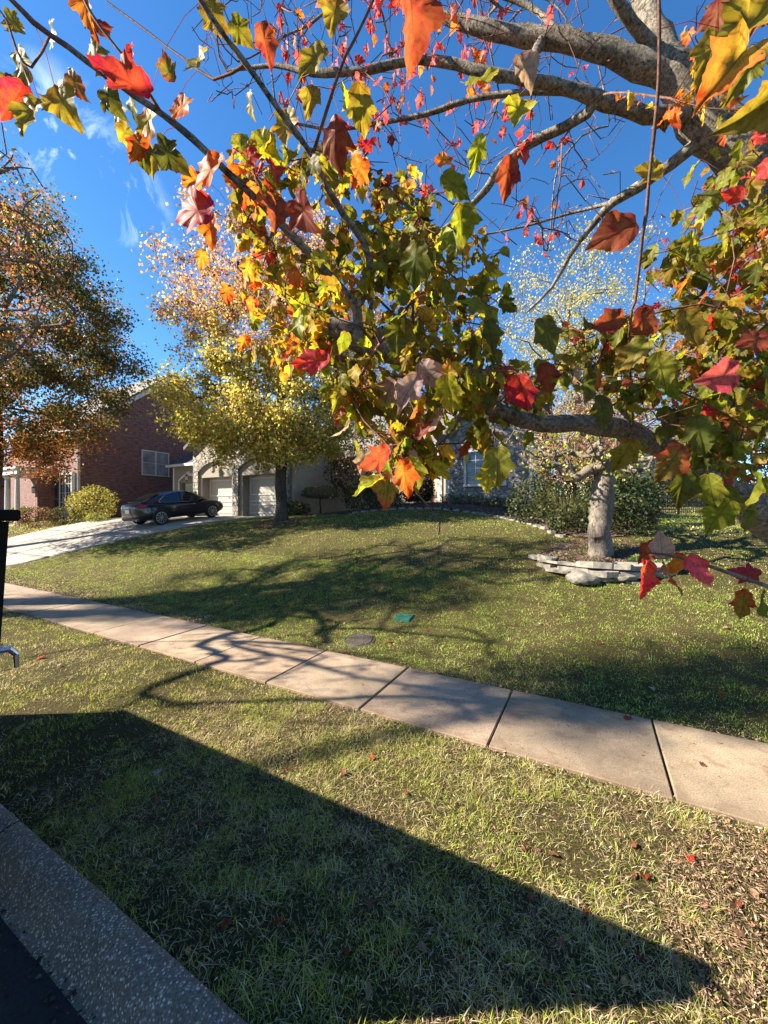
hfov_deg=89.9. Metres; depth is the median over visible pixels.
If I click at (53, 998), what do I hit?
gutter grit
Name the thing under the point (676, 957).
fallen leaf
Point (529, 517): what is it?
leafy shrub
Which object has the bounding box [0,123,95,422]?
red street tree
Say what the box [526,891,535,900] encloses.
fallen leaf
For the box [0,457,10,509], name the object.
grey house
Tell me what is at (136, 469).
brick house
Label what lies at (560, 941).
fallen leaf
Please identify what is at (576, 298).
pale yellow tree
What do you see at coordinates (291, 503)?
boxwood
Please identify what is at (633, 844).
fallen leaf
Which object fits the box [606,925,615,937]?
fallen leaf
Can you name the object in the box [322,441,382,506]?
dark tree
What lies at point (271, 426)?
yellow tree
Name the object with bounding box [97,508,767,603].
lawn grass
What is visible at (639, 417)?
tree
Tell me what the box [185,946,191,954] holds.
fallen leaf
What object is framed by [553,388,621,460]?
hazel tree
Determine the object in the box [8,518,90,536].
lawn grass
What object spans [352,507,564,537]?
stone edging
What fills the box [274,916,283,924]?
fallen leaf
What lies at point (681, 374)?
rusty tree
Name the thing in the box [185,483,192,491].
garage door
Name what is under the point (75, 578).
lawn grass
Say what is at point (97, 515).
shrub
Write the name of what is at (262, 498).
garage door
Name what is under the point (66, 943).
curb
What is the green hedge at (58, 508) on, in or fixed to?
on the ground at (378, 623)
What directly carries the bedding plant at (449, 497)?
on the garden bed
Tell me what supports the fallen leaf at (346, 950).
on the ground at (378, 623)
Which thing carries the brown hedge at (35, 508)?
on the ground at (378, 623)
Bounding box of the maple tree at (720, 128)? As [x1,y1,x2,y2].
[0,0,767,619]
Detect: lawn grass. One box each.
[5,543,237,605]
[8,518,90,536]
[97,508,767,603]
[120,554,767,741]
[226,502,744,534]
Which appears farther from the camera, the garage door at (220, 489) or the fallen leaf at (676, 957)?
the garage door at (220, 489)
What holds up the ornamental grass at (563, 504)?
on the garden bed
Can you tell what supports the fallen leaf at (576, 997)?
on the ground at (378, 623)
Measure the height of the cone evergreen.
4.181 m
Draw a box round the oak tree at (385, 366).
[317,359,423,427]
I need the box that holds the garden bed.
[304,503,634,536]
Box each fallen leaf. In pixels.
[152,769,160,776]
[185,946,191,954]
[221,918,229,930]
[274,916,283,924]
[343,947,348,954]
[364,981,371,1000]
[366,897,374,910]
[418,941,426,952]
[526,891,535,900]
[532,847,540,856]
[556,938,565,949]
[574,994,582,1008]
[584,908,590,914]
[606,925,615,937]
[620,976,628,984]
[630,840,636,847]
[631,871,636,880]
[638,870,650,879]
[638,952,643,960]
[669,954,682,966]
[685,855,694,861]
[699,899,707,907]
[732,901,741,906]
[733,926,745,937]
[748,888,758,900]
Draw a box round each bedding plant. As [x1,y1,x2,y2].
[440,492,457,502]
[454,494,474,502]
[469,495,489,504]
[484,495,502,505]
[497,497,512,507]
[514,498,533,509]
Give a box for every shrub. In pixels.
[63,484,118,519]
[86,512,109,521]
[300,484,339,512]
[340,483,379,509]
[363,485,404,507]
[505,474,579,523]
[531,449,618,514]
[544,503,588,531]
[550,464,644,508]
[575,464,665,527]
[578,478,664,515]
[611,494,665,534]
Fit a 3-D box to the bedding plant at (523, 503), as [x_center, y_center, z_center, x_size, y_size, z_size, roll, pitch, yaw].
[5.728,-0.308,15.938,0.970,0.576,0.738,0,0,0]
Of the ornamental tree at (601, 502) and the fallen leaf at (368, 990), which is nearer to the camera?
the fallen leaf at (368, 990)
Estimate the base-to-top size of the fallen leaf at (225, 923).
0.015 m
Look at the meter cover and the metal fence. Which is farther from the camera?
the metal fence
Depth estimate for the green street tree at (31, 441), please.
16.40 m
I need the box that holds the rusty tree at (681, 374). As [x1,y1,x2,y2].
[614,274,758,503]
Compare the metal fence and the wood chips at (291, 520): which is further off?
the metal fence
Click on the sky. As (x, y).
(116, 201)
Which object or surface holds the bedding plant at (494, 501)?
on the garden bed
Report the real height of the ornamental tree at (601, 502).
3.874 m
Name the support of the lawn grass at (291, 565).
on the ground at (378, 623)
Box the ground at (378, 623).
[0,497,767,1023]
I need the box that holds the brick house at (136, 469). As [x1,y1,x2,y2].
[2,372,206,525]
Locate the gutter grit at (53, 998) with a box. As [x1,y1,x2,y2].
[0,909,96,1023]
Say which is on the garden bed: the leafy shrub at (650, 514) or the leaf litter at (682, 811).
the leafy shrub at (650, 514)
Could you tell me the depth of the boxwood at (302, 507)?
18.74 m
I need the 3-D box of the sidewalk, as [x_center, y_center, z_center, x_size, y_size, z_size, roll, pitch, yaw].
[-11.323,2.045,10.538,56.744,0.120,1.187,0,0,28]
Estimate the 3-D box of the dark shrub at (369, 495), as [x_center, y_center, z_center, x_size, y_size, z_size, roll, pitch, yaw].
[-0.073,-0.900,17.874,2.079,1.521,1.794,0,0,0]
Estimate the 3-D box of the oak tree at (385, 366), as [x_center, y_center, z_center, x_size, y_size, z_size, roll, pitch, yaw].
[-1.232,-7.015,33.161,9.890,14.497,9.326,0,0,-28]
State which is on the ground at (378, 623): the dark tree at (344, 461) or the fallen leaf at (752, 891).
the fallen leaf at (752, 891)
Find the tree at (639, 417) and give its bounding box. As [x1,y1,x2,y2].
[516,374,675,513]
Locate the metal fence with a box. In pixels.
[649,492,763,514]
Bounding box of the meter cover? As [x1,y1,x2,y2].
[343,633,374,646]
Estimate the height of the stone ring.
0.389 m
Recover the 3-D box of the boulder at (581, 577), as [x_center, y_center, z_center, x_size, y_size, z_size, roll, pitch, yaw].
[3.604,1.172,6.944,0.596,0.222,0.521,0,0,-8]
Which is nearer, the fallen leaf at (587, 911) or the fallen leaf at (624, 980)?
the fallen leaf at (624, 980)
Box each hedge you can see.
[12,505,63,526]
[45,505,82,522]
[615,479,706,506]
[653,436,767,502]
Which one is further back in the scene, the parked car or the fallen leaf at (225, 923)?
the parked car
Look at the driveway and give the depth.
16.93 m
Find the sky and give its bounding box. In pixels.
[0,0,767,496]
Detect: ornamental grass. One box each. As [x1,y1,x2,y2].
[523,482,563,517]
[542,495,586,525]
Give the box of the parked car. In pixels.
[120,490,222,524]
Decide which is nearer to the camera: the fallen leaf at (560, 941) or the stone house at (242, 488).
the fallen leaf at (560, 941)
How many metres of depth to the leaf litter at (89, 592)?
9.40 m
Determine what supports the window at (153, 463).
in the brick house at (136, 469)
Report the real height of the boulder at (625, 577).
0.188 m
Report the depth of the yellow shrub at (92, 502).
21.63 m
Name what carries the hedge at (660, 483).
on the ground at (378, 623)
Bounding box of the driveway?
[6,516,274,566]
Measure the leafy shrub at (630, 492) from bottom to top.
1.838 m
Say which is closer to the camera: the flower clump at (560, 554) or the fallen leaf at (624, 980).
the fallen leaf at (624, 980)
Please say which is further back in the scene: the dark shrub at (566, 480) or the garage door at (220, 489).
the garage door at (220, 489)
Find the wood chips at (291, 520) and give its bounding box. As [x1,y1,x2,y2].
[251,517,308,527]
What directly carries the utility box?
on the ground at (378, 623)
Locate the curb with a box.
[0,803,247,1023]
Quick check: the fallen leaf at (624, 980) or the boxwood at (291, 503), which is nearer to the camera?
the fallen leaf at (624, 980)
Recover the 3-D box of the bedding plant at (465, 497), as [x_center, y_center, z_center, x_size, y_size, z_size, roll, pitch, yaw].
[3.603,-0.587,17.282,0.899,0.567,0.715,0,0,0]
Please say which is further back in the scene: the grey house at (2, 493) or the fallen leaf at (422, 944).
the grey house at (2, 493)
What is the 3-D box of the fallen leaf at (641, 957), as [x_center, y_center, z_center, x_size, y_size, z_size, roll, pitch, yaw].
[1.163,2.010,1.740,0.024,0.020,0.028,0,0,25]
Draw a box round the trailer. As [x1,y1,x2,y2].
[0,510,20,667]
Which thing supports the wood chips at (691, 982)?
on the ground at (378, 623)
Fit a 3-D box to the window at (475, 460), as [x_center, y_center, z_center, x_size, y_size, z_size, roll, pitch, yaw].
[4.584,-2.020,17.520,1.970,1.700,0.220,0,0,28]
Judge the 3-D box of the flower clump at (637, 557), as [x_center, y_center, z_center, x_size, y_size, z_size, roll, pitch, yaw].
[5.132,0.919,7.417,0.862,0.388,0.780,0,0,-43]
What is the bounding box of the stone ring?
[528,554,682,584]
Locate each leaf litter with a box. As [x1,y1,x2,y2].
[3,585,764,836]
[5,568,224,623]
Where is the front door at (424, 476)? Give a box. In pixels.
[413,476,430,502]
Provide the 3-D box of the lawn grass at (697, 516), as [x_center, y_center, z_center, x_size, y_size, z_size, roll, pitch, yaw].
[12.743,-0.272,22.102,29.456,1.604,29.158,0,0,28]
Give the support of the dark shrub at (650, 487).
on the garden bed
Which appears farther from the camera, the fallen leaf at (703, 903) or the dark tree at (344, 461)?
the dark tree at (344, 461)
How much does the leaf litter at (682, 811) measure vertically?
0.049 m
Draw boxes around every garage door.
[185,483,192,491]
[209,477,231,515]
[249,475,275,515]
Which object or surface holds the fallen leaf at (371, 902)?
on the ground at (378, 623)
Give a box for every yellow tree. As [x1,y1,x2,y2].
[126,185,393,522]
[483,202,681,506]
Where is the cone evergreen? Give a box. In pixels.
[403,437,435,502]
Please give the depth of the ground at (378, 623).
3.22 m
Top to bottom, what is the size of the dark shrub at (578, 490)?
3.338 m
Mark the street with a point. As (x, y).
(39, 1011)
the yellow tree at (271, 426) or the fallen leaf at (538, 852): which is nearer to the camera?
the fallen leaf at (538, 852)
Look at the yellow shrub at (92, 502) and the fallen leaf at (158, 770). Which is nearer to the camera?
the fallen leaf at (158, 770)
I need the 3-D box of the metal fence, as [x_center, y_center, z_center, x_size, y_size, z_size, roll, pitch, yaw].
[19.900,-0.577,20.500,14.400,1.514,0.060,0,0,-8]
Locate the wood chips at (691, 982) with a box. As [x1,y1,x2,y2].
[658,813,767,1023]
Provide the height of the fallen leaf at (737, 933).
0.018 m
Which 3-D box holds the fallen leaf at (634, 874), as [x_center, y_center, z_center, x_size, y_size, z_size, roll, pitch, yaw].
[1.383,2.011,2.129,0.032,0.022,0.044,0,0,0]
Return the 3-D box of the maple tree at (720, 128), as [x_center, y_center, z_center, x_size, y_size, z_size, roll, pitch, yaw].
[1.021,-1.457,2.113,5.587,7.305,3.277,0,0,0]
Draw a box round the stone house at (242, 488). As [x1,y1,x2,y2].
[165,386,554,515]
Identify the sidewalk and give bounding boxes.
[3,583,767,829]
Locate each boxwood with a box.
[287,500,304,515]
[289,502,310,515]
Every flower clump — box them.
[537,550,578,565]
[566,540,637,557]
[570,555,623,567]
[626,553,671,562]
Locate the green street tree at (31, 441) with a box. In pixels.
[0,164,162,498]
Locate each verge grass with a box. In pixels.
[0,608,273,829]
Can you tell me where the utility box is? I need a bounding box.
[393,613,414,622]
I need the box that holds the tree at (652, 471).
[559,429,684,497]
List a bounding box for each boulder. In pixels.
[565,570,600,584]
[610,570,637,580]
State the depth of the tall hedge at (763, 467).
30.11 m
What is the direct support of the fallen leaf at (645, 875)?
on the ground at (378, 623)
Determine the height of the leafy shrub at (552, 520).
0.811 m
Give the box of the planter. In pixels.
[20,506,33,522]
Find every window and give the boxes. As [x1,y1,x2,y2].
[58,472,71,512]
[141,449,169,476]
[463,450,506,486]
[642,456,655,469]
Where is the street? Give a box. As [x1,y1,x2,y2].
[0,916,86,1023]
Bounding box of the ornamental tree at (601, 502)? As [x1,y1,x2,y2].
[498,395,687,560]
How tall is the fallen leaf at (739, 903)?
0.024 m
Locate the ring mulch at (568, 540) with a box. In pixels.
[543,538,656,566]
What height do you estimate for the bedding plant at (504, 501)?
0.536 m
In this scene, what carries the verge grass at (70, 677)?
on the ground at (378, 623)
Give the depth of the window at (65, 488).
23.75 m
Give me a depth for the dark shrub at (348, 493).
18.66 m
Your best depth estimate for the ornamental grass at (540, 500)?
12.69 m
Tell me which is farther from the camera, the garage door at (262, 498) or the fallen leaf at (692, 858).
the garage door at (262, 498)
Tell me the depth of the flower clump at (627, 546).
8.24 m

